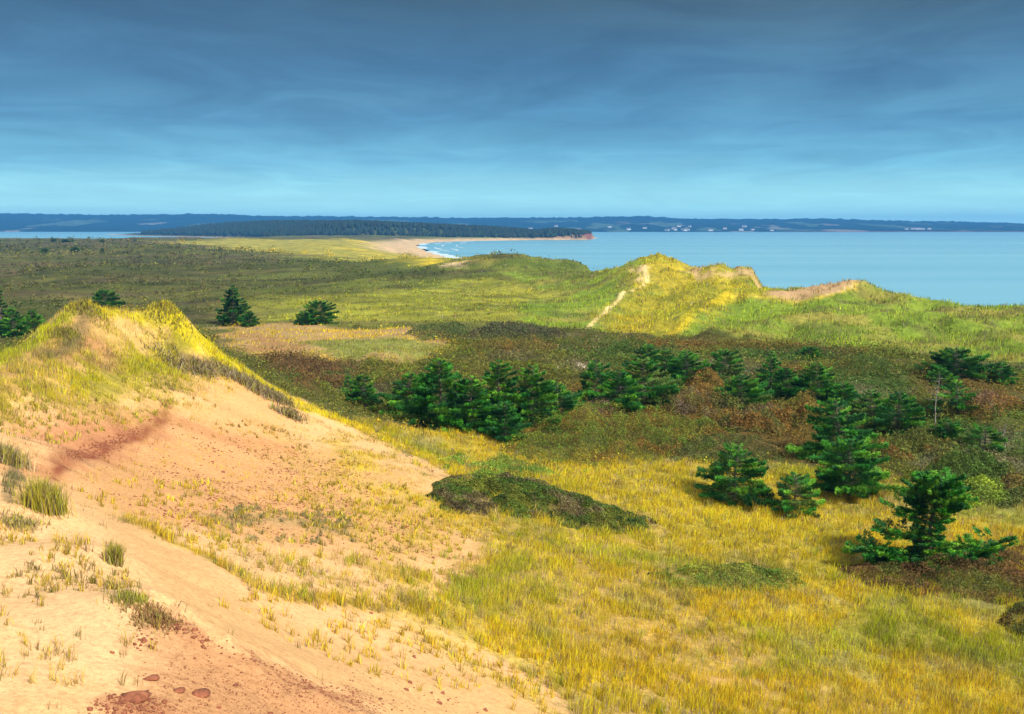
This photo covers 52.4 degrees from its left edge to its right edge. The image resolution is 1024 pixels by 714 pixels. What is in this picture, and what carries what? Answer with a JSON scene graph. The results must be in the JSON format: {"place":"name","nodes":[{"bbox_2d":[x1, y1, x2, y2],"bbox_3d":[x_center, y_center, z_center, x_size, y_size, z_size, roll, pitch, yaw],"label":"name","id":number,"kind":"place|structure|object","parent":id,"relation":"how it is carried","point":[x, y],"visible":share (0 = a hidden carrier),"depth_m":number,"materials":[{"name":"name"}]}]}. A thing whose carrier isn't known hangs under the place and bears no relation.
{"place":"outdoors","nodes":[
{"label":"outdoors","id":0,"kind":"place"},
{"bbox_2d":[0,225,1023,713],"bbox_3d":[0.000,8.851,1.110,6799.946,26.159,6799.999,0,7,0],"label":"ground","id":1,"kind":"structure","parent":0,"point":[174,573],"depth_m":34.84,"materials":[{"name":"beige sand"}]},
{"bbox_2d":[0,287,11,330],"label":"spruce tree","id":2,"kind":"object","parent":1,"relation":"on","point":[2,311],"visible":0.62,"depth_m":118.78,"materials":[{"name":"green plant"}]},
{"bbox_2d":[0,307,29,337],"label":"spruce tree","id":3,"kind":"object","parent":1,"relation":"on","point":[14,328],"visible":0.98,"depth_m":117.68,"materials":[{"name":"green plant"}]},
{"bbox_2d":[0,437,36,471],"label":"grass tussock","id":4,"kind":"object","parent":1,"relation":"on","point":[9,455],"depth_m":26.09,"materials":[{"name":"green plant"}]},
{"bbox_2d":[0,505,54,534],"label":"grass tussock","id":5,"kind":"object","parent":1,"relation":"on","point":[14,520],"depth_m":19.27,"materials":[{"name":"green plant"}]},
{"bbox_2d":[22,309,45,333],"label":"spruce tree","id":6,"kind":"object","parent":1,"relation":"on","point":[29,317],"visible":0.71,"depth_m":119.87,"materials":[{"name":"green plant"}]},
{"bbox_2d":[7,472,80,519],"bbox_3d":[-9.165,2.743,20.292,1.374,1.067,1.103,0,7,0],"label":"grass tussock","id":7,"kind":"object","parent":1,"relation":"on","point":[44,497],"depth_m":20.13,"materials":[{"name":"green plant"}]},
{"bbox_2d":[43,324,87,344],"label":"grass tussock","id":8,"kind":"object","parent":1,"relation":"on","point":[60,332],"depth_m":43.50,"materials":[{"name":"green plant"}]},
{"bbox_2d":[51,297,114,327],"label":"grass tussock","id":9,"kind":"object","parent":1,"relation":"on","point":[82,303],"depth_m":45.66,"materials":[{"name":"yellow plant"}]},
{"bbox_2d":[49,409,158,473],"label":"red clods","id":10,"kind":"object","parent":1,"relation":"on","point":[103,447],"visible":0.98,"depth_m":32.98,"materials":[{"name":"soil"}]},
{"bbox_2d":[91,289,125,307],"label":"spruce tree","id":11,"kind":"object","parent":1,"relation":"on","point":[102,295],"visible":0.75,"depth_m":164.21,"materials":[{"name":"green plant"}]},
{"bbox_2d":[101,537,132,567],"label":"grass tussock","id":12,"kind":"object","parent":1,"relation":"on","point":[114,551],"depth_m":17.53,"materials":[{"name":"green plant"}]},
{"bbox_2d":[78,693,175,713],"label":"red crumbs","id":13,"kind":"object","parent":1,"relation":"on","point":[140,707],"visible":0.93,"depth_m":12.48,"materials":[{"name":"soil"}]},
{"bbox_2d":[96,586,162,613],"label":"grass tussock","id":14,"kind":"object","parent":1,"relation":"on","point":[132,597],"depth_m":15.24,"materials":[{"name":"green plant"}]},
{"bbox_2d":[121,690,150,702],"bbox_3d":[-4.639,4.162,12.735,0.371,0.139,0.360,0,7,0],"label":"stone","id":15,"kind":"object","parent":1,"relation":"on","point":[137,696],"visible":0.88,"depth_m":12.68,"materials":[{"name":"brown stone"}]},
{"bbox_2d":[116,595,194,639],"bbox_3d":[-5.098,3.741,14.902,1.215,0.473,1.099,-2,7,-17],"label":"grass tussock","id":16,"kind":"object","parent":1,"relation":"on","point":[147,614],"depth_m":14.92,"materials":[{"name":"brown plant"}]},
{"bbox_2d":[134,300,203,349],"bbox_3d":[-16.487,-1.507,49.541,2.770,2.503,2.764,7,10,44],"label":"grass tussock","id":17,"kind":"object","parent":1,"relation":"on","point":[168,308],"depth_m":49.47,"materials":[{"name":"yellow plant"}]},
{"bbox_2d":[140,332,201,377],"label":"grass tussock","id":18,"kind":"object","parent":1,"relation":"on","point":[170,362],"depth_m":47.66,"materials":[{"name":"plant"}]},
{"bbox_2d":[129,615,212,650],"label":"crumbled earth","id":19,"kind":"structure","parent":1,"relation":"on","point":[143,640],"depth_m":14.80,"materials":[{"name":"red soil"}]},
{"bbox_2d":[168,339,226,380],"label":"grass tussock","id":20,"kind":"object","parent":1,"relation":"on","point":[205,370],"depth_m":48.20,"materials":[{"name":"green plant"}]},
{"bbox_2d":[192,688,210,697],"bbox_3d":[-4.027,4.362,13.457,0.238,0.088,0.242,0,7,0],"label":"stone","id":21,"kind":"object","parent":1,"relation":"on","point":[203,693],"visible":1,"depth_m":13.43,"materials":[{"name":"brown stone"}]},
{"bbox_2d":[204,351,249,386],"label":"grass tussock","id":22,"kind":"object","parent":1,"relation":"on","point":[224,371],"depth_m":49.16,"materials":[{"name":"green plant"}]},
{"bbox_2d":[215,285,251,325],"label":"spruce tree","id":23,"kind":"object","parent":1,"relation":"on","point":[236,311],"visible":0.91,"depth_m":142.55,"materials":[{"name":"green plant"}]},
{"bbox_2d":[237,310,259,326],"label":"spruce tree","id":24,"kind":"object","parent":1,"relation":"on","point":[249,321],"visible":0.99,"depth_m":138.47,"materials":[{"name":"green plant"}]},
{"bbox_2d":[213,358,284,406],"bbox_3d":[-12.315,1.246,49.337,2.816,2.331,3.259,-7,10,-43],"label":"grass tussock","id":25,"kind":"object","parent":1,"relation":"on","point":[253,383],"depth_m":49.14,"materials":[{"name":"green plant"}]},
{"bbox_2d":[135,624,374,713],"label":"fine gravel","id":26,"kind":"structure","parent":1,"relation":"on","point":[299,695],"depth_m":14.37,"materials":[{"name":"brown gravel"}]},
{"bbox_2d":[81,423,458,559],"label":"gravel","id":27,"kind":"structure","parent":1,"relation":"on","point":[216,512],"depth_m":34.13,"materials":[{"name":"brown gravel"}]},
{"bbox_2d":[0,357,556,709],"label":"grass tufts","id":28,"kind":"object","parent":1,"relation":"on","point":[239,508],"visible":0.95,"depth_m":25.21,"materials":[{"name":"yellow plant"}]},
{"bbox_2d":[254,386,306,407],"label":"grass tussock","id":29,"kind":"object","parent":1,"relation":"on","point":[280,396],"depth_m":49.92,"materials":[{"name":"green plant"}]},
{"bbox_2d":[267,401,316,423],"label":"grass tussock","id":30,"kind":"object","parent":1,"relation":"on","point":[288,412],"depth_m":47.59,"materials":[{"name":"brown plant"}]},
{"bbox_2d":[293,310,316,324],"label":"spruce tree","id":31,"kind":"object","parent":1,"relation":"on","point":[306,316],"visible":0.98,"depth_m":138.73,"materials":[{"name":"green plant"}]},
{"bbox_2d":[218,638,402,712],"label":"crest clods","id":32,"kind":"object","parent":1,"relation":"on","point":[305,682],"visible":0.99,"depth_m":15.66,"materials":[{"name":"red soil"}]},
{"bbox_2d":[300,300,339,323],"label":"spruce tree","id":33,"kind":"object","parent":1,"relation":"on","point":[323,317],"visible":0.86,"depth_m":140.88,"materials":[{"name":"green plant"}]},
{"bbox_2d":[285,365,365,387],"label":"shrub bank","id":34,"kind":"object","parent":1,"relation":"on","point":[325,372],"visible":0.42,"depth_m":78.89,"materials":[{"name":"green plant"}]},
{"bbox_2d":[341,374,382,410],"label":"spruce tree","id":35,"kind":"object","parent":1,"relation":"on","point":[363,393],"visible":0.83,"depth_m":64.39,"materials":[{"name":"green plant"}]},
{"bbox_2d":[140,219,591,237],"bbox_3d":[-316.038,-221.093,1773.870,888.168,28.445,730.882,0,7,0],"label":"wood","id":36,"kind":"object","parent":1,"relation":"on","point":[268,228],"visible":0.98,"depth_m":1464.11,"materials":[{"name":"green plant"}]},
{"bbox_2d":[373,364,424,394],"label":"shrub bank","id":37,"kind":"object","parent":1,"relation":"on","point":[398,376],"visible":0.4,"depth_m":74.72,"materials":[{"name":"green plant"}]},
{"bbox_2d":[378,372,432,416],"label":"spruce tree","id":38,"kind":"object","parent":1,"relation":"on","point":[401,393],"visible":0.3,"depth_m":62.76,"materials":[{"name":"green plant"}]},
{"bbox_2d":[337,664,478,713],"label":"scattered pebbles","id":39,"kind":"object","parent":1,"relation":"on","point":[399,690],"visible":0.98,"depth_m":18.11,"materials":[{"name":"red stone"}]},
{"bbox_2d":[0,471,837,713],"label":"beach grass","id":40,"kind":"structure","parent":1,"relation":"on","point":[603,693],"depth_m":24.27,"materials":[{"name":"yellow plant"}]},
{"bbox_2d":[407,321,472,340],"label":"shrub","id":41,"kind":"object","parent":1,"relation":"on","point":[458,329],"visible":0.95,"depth_m":119.09,"materials":[{"name":"green plant"}]},
{"bbox_2d":[396,357,487,430],"bbox_3d":[-4.059,1.996,57.363,5.080,4.114,4.937,4,8,31],"label":"spruce tree","id":42,"kind":"object","parent":1,"relation":"on","point":[422,405],"visible":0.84,"depth_m":56.37,"materials":[{"name":"green plant"}]},
{"bbox_2d":[437,452,469,467],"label":"shrub","id":43,"kind":"object","parent":1,"relation":"on","point":[456,457],"visible":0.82,"depth_m":48.10,"materials":[{"name":"green plant"}]},
{"bbox_2d":[430,375,511,435],"bbox_3d":[-2.270,2.624,56.727,4.085,3.200,3.761,2,7,15],"label":"spruce tree","id":44,"kind":"object","parent":1,"relation":"on","point":[471,414],"visible":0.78,"depth_m":56.28,"materials":[{"name":"green plant"}]},
{"bbox_2d":[0,236,1008,365],"bbox_3d":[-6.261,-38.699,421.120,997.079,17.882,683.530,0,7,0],"label":"heathland","id":45,"kind":"object","parent":1,"relation":"on","point":[80,264],"visible":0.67,"depth_m":258.46,"materials":[{"name":"green plant"}]},
{"bbox_2d":[477,401,531,443],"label":"spruce tree","id":46,"kind":"object","parent":1,"relation":"on","point":[504,427],"visible":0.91,"depth_m":55.25,"materials":[{"name":"green plant"}]},
{"bbox_2d":[477,359,533,423],"bbox_3d":[-0.644,2.012,58.306,3.807,3.887,3.639,0,7,0],"label":"spruce tree","id":47,"kind":"object","parent":1,"relation":"on","point":[496,376],"visible":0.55,"depth_m":58.06,"materials":[{"name":"green plant"}]},
{"bbox_2d":[462,331,557,353],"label":"shrub bank","id":48,"kind":"object","parent":1,"relation":"on","point":[510,343],"visible":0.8,"depth_m":104.22,"materials":[{"name":"green plant"}]},
{"bbox_2d":[0,298,1023,713],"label":"dune grass","id":49,"kind":"structure","parent":1,"relation":"on","point":[774,526],"depth_m":33.47,"materials":[{"name":"yellow plant"}]},
{"bbox_2d":[0,299,1023,486],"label":"heath","id":50,"kind":"object","parent":1,"relation":"on","point":[283,369],"visible":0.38,"depth_m":83.43,"materials":[{"name":"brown plant"}]},
{"bbox_2d":[1,252,1023,391],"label":"marram grass","id":51,"kind":"structure","parent":1,"relation":"on","point":[796,312],"depth_m":139.78,"materials":[{"name":"green plant"}]},
{"bbox_2d":[468,452,558,477],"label":"shrub","id":52,"kind":"object","parent":1,"relation":"on","point":[509,467],"visible":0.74,"depth_m":48.24,"materials":[{"name":"green plant"}]},
{"bbox_2d":[465,319,566,341],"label":"shrub","id":53,"kind":"object","parent":1,"relation":"on","point":[508,326],"visible":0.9,"depth_m":116.80,"materials":[{"name":"green plant"}]},
{"bbox_2d":[493,364,561,430],"bbox_3d":[0.717,2.298,59.208,4.365,3.913,4.756,0,7,0],"label":"spruce tree","id":54,"kind":"object","parent":1,"relation":"on","point":[548,400],"visible":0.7,"depth_m":58.69,"materials":[{"name":"green plant"}]},
{"bbox_2d":[425,471,658,535],"bbox_3d":[0.293,5.717,41.039,8.642,1.787,8.212,7,10,44],"label":"shrub","id":55,"kind":"object","parent":1,"relation":"on","point":[558,495],"visible":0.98,"depth_m":40.69,"materials":[{"name":"green plant"}]},
{"bbox_2d":[528,383,590,417],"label":"spruce tree","id":56,"kind":"object","parent":1,"relation":"on","point":[568,399],"visible":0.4,"depth_m":64.71,"materials":[{"name":"green plant"}]},
{"bbox_2d":[566,393,624,428],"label":"shrub","id":57,"kind":"object","parent":1,"relation":"on","point":[603,399],"visible":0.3,"depth_m":63.79,"materials":[{"name":"green plant"}]},
{"bbox_2d":[573,360,618,402],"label":"spruce tree","id":58,"kind":"object","parent":1,"relation":"on","point":[590,374],"visible":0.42,"depth_m":68.85,"materials":[{"name":"green plant"}]},
{"bbox_2d":[183,423,1023,713],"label":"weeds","id":59,"kind":"object","parent":1,"relation":"on","point":[501,448],"visible":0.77,"depth_m":33.25,"materials":[{"name":"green plant"}]},
{"bbox_2d":[556,330,650,350],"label":"shrub bank","id":60,"kind":"object","parent":1,"relation":"on","point":[613,339],"visible":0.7,"depth_m":105.56,"materials":[{"name":"green plant"}]},
{"bbox_2d":[579,369,645,415],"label":"spruce tree","id":61,"kind":"object","parent":1,"relation":"on","point":[625,394],"visible":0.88,"depth_m":65.24,"materials":[{"name":"green plant"}]},
{"bbox_2d":[504,394,734,466],"bbox_3d":[5.622,3.712,57.308,11.400,2.428,13.342,4,8,29],"label":"shrub","id":62,"kind":"object","parent":1,"relation":"on","point":[623,418],"visible":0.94,"depth_m":56.12,"materials":[{"name":"green plant"}]},
{"bbox_2d":[216,422,1023,713],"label":"marram clumps","id":63,"kind":"object","parent":1,"relation":"on","point":[403,571],"visible":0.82,"depth_m":29.45,"materials":[{"name":"yellow plant"}]},
{"bbox_2d":[607,357,682,411],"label":"spruce tree","id":64,"kind":"object","parent":1,"relation":"on","point":[654,391],"visible":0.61,"depth_m":68.04,"materials":[{"name":"green plant"}]},
{"bbox_2d":[630,343,663,365],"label":"spruce tree","id":65,"kind":"object","parent":1,"relation":"on","point":[650,347],"visible":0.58,"depth_m":84.91,"materials":[{"name":"green plant"}]},
{"bbox_2d":[655,348,673,373],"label":"spruce tree","id":66,"kind":"object","parent":1,"relation":"on","point":[663,358],"visible":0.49,"depth_m":83.53,"materials":[{"name":"green plant"}]},
{"bbox_2d":[656,350,710,385],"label":"spruce tree","id":67,"kind":"object","parent":1,"relation":"on","point":[686,359],"visible":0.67,"depth_m":80.44,"materials":[{"name":"green plant"}]},
{"bbox_2d":[645,380,746,418],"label":"shrub bank","id":68,"kind":"object","parent":1,"relation":"on","point":[705,396],"visible":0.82,"depth_m":68.34,"materials":[{"name":"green plant"}]},
{"bbox_2d":[683,367,725,392],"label":"shrub bank","id":69,"kind":"object","parent":1,"relation":"on","point":[715,376],"visible":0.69,"depth_m":78.50,"materials":[{"name":"brown plant"}]},
{"bbox_2d":[654,432,783,462],"bbox_3d":[11.199,4.745,55.366,7.320,1.120,7.022,0,7,0],"label":"shrub","id":70,"kind":"object","parent":1,"relation":"on","point":[736,441],"visible":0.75,"depth_m":55.37,"materials":[{"name":"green plant"}]},
{"bbox_2d":[704,349,745,377],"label":"spruce tree","id":71,"kind":"object","parent":1,"relation":"on","point":[719,358],"visible":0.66,"depth_m":84.79,"materials":[{"name":"green plant"}]},
{"bbox_2d":[647,562,806,593],"bbox_3d":[7.275,7.355,34.908,6.127,1.019,2.982,-2,7,-17],"label":"shrub","id":72,"kind":"object","parent":1,"relation":"on","point":[723,567],"visible":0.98,"depth_m":34.78,"materials":[{"name":"green plant"}]},
{"bbox_2d":[694,442,775,506],"bbox_3d":[9.779,5.085,45.548,3.851,2.632,3.242,7,10,43],"label":"spruce tree","id":73,"kind":"object","parent":1,"relation":"on","point":[721,468],"visible":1,"depth_m":45.27,"materials":[{"name":"green plant"}]},
{"bbox_2d":[713,373,774,409],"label":"spruce tree","id":74,"kind":"object","parent":1,"relation":"on","point":[751,389],"visible":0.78,"depth_m":70.46,"materials":[{"name":"green plant"}]},
{"bbox_2d":[717,405,799,435],"bbox_3d":[14.968,3.693,61.505,3.372,1.605,7.227,6,9,40],"label":"shrub bank","id":75,"kind":"object","parent":1,"relation":"on","point":[763,416],"visible":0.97,"depth_m":60.49,"materials":[{"name":"brown plant"}]},
{"bbox_2d":[754,351,783,391],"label":"spruce tree","id":76,"kind":"object","parent":1,"relation":"on","point":[773,365],"visible":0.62,"depth_m":77.77,"materials":[{"name":"green plant"}]},
{"bbox_2d":[762,367,800,396],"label":"spruce tree","id":77,"kind":"object","parent":1,"relation":"on","point":[781,373],"visible":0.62,"depth_m":73.49,"materials":[{"name":"green plant"}]},
{"bbox_2d":[762,471,825,518],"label":"spruce tree","id":78,"kind":"object","parent":1,"relation":"on","point":[805,492],"visible":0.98,"depth_m":44.15,"materials":[{"name":"green plant"}]},
{"bbox_2d":[779,388,825,419],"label":"shrub bank","id":79,"kind":"object","parent":1,"relation":"on","point":[806,401],"visible":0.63,"depth_m":65.18,"materials":[{"name":"brown plant"}]},
{"bbox_2d":[795,345,822,359],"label":"spruce tree","id":80,"kind":"object","parent":1,"relation":"on","point":[816,351],"visible":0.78,"depth_m":97.61,"materials":[{"name":"green plant"}]},
{"bbox_2d":[782,362,841,403],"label":"spruce tree","id":81,"kind":"object","parent":1,"relation":"on","point":[807,375],"visible":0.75,"depth_m":70.67,"materials":[{"name":"green plant"}]},
{"bbox_2d":[785,397,888,461],"bbox_3d":[16.928,3.855,54.987,4.949,3.573,3.919,-4,8,-27],"label":"spruce tree","id":82,"kind":"object","parent":1,"relation":"on","point":[826,428],"visible":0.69,"depth_m":54.77,"materials":[{"name":"green plant"}]},
{"bbox_2d":[822,381,860,408],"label":"spruce tree","id":83,"kind":"object","parent":1,"relation":"on","point":[847,392],"visible":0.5,"depth_m":69.84,"materials":[{"name":"green plant"}]},
{"bbox_2d":[805,435,899,498],"bbox_3d":[15.310,4.965,47.433,4.178,2.778,4.481,0,7,0],"label":"spruce tree","id":84,"kind":"object","parent":1,"relation":"on","point":[861,461],"visible":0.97,"depth_m":46.84,"materials":[{"name":"green plant"}]},
{"bbox_2d":[840,413,881,437],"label":"spruce tree","id":85,"kind":"object","parent":1,"relation":"on","point":[868,426],"visible":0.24,"depth_m":60.62,"materials":[{"name":"green plant"}]},
{"bbox_2d":[847,388,901,424],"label":"spruce tree","id":86,"kind":"object","parent":1,"relation":"on","point":[857,407],"visible":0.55,"depth_m":63.94,"materials":[{"name":"green plant"}]},
{"bbox_2d":[832,349,924,379],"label":"shrub bank","id":87,"kind":"object","parent":1,"relation":"on","point":[884,364],"visible":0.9,"depth_m":84.22,"materials":[{"name":"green plant"}]},
{"bbox_2d":[873,390,926,434],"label":"spruce tree","id":88,"kind":"object","parent":1,"relation":"on","point":[903,400],"visible":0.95,"depth_m":60.59,"materials":[{"name":"green plant"}]},
{"bbox_2d":[865,425,960,461],"bbox_3d":[21.378,4.623,56.697,7.253,1.715,4.103,-3,8,-25],"label":"shrub bank","id":89,"kind":"object","parent":1,"relation":"on","point":[895,443],"visible":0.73,"depth_m":56.23,"materials":[{"name":"green plant"}]},
{"bbox_2d":[900,385,955,421],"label":"shrub bank","id":90,"kind":"object","parent":1,"relation":"on","point":[928,397],"visible":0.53,"depth_m":67.28,"materials":[{"name":"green plant"}]},
{"bbox_2d":[840,467,1018,580],"bbox_3d":[14.864,5.915,37.080,6.215,3.816,2.675,0,7,0],"label":"spruce tree","id":91,"kind":"object","parent":1,"relation":"on","point":[929,488],"visible":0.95,"depth_m":37.00,"materials":[{"name":"green plant"}]},
{"bbox_2d":[837,543,1023,604],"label":"shrub","id":92,"kind":"object","parent":1,"relation":"on","point":[973,565],"visible":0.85,"depth_m":35.90,"materials":[{"name":"brown plant"}]},
{"bbox_2d":[925,366,965,390],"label":"spruce tree","id":93,"kind":"object","parent":1,"relation":"on","point":[944,373],"visible":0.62,"depth_m":80.18,"materials":[{"name":"green plant"}]},
{"bbox_2d":[930,417,965,438],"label":"spruce tree","id":94,"kind":"object","parent":1,"relation":"on","point":[942,426],"visible":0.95,"depth_m":58.81,"materials":[{"name":"green plant"}]},
{"bbox_2d":[927,379,978,412],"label":"spruce tree","id":95,"kind":"object","parent":1,"relation":"on","point":[956,399],"visible":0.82,"depth_m":65.88,"materials":[{"name":"green plant"}]},
{"bbox_2d":[914,347,994,378],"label":"spruce tree","id":96,"kind":"object","parent":1,"relation":"on","point":[948,358],"visible":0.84,"depth_m":83.67,"materials":[{"name":"green plant"}]},
{"bbox_2d":[923,442,1015,483],"bbox_3d":[22.711,5.104,52.051,4.455,1.840,5.954,2,7,15],"label":"shrub bank","id":97,"kind":"object","parent":1,"relation":"on","point":[959,459],"visible":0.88,"depth_m":50.88,"materials":[{"name":"green plant"}]},
{"bbox_2d":[957,423,1007,452],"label":"spruce tree","id":98,"kind":"object","parent":1,"relation":"on","point":[975,436],"visible":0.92,"depth_m":57.01,"materials":[{"name":"green plant"}]},
{"bbox_2d":[955,474,1014,507],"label":"shrub","id":99,"kind":"object","parent":1,"relation":"on","point":[987,484],"visible":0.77,"depth_m":46.38,"materials":[{"name":"green plant"}]},
{"bbox_2d":[959,388,1023,422],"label":"shrub bank","id":100,"kind":"object","parent":1,"relation":"on","point":[1005,399],"visible":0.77,"depth_m":65.55,"materials":[{"name":"brown plant"}]},
{"bbox_2d":[986,361,1018,384],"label":"spruce tree","id":101,"kind":"object","parent":1,"relation":"on","point":[1005,370],"visible":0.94,"depth_m":82.83,"materials":[{"name":"green plant"}]},
{"bbox_2d":[995,471,1023,508],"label":"shrub","id":102,"kind":"object","parent":1,"relation":"on","point":[1013,490],"visible":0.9,"depth_m":46.80,"materials":[{"name":"green plant"}]},
{"bbox_2d":[997,601,1023,639],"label":"shrub","id":103,"kind":"object","parent":1,"relation":"on","point":[1011,614],"visible":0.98,"depth_m":33.00,"materials":[{"name":"green plant"}]},
{"bbox_2d":[0,232,1023,306],"bbox_3d":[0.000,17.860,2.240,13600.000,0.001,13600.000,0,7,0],"label":"sea","id":104,"kind":"structure","parent":0,"point":[981,268],"depth_m":700.85,"materials":[{"name":"liquid"}]},
{"bbox_2d":[416,240,501,257],"bbox_3d":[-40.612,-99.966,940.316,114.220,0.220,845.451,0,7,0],"label":"surf","id":105,"kind":"structure","parent":104,"relation":"on","point":[440,254],"depth_m":754.55,"materials":[{"name":"white liquid"}]},
{"bbox_2d":[0,213,1023,231],"bbox_3d":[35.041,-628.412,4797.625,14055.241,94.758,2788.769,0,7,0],"label":"hills","id":106,"kind":"structure","parent":0,"point":[25,222],"depth_m":4273.56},
{"bbox_2d":[0,0,1023,223],"label":"sky","id":107,"kind":"structure","parent":0,"point":[904,110],"materials":[{"name":"blue"}]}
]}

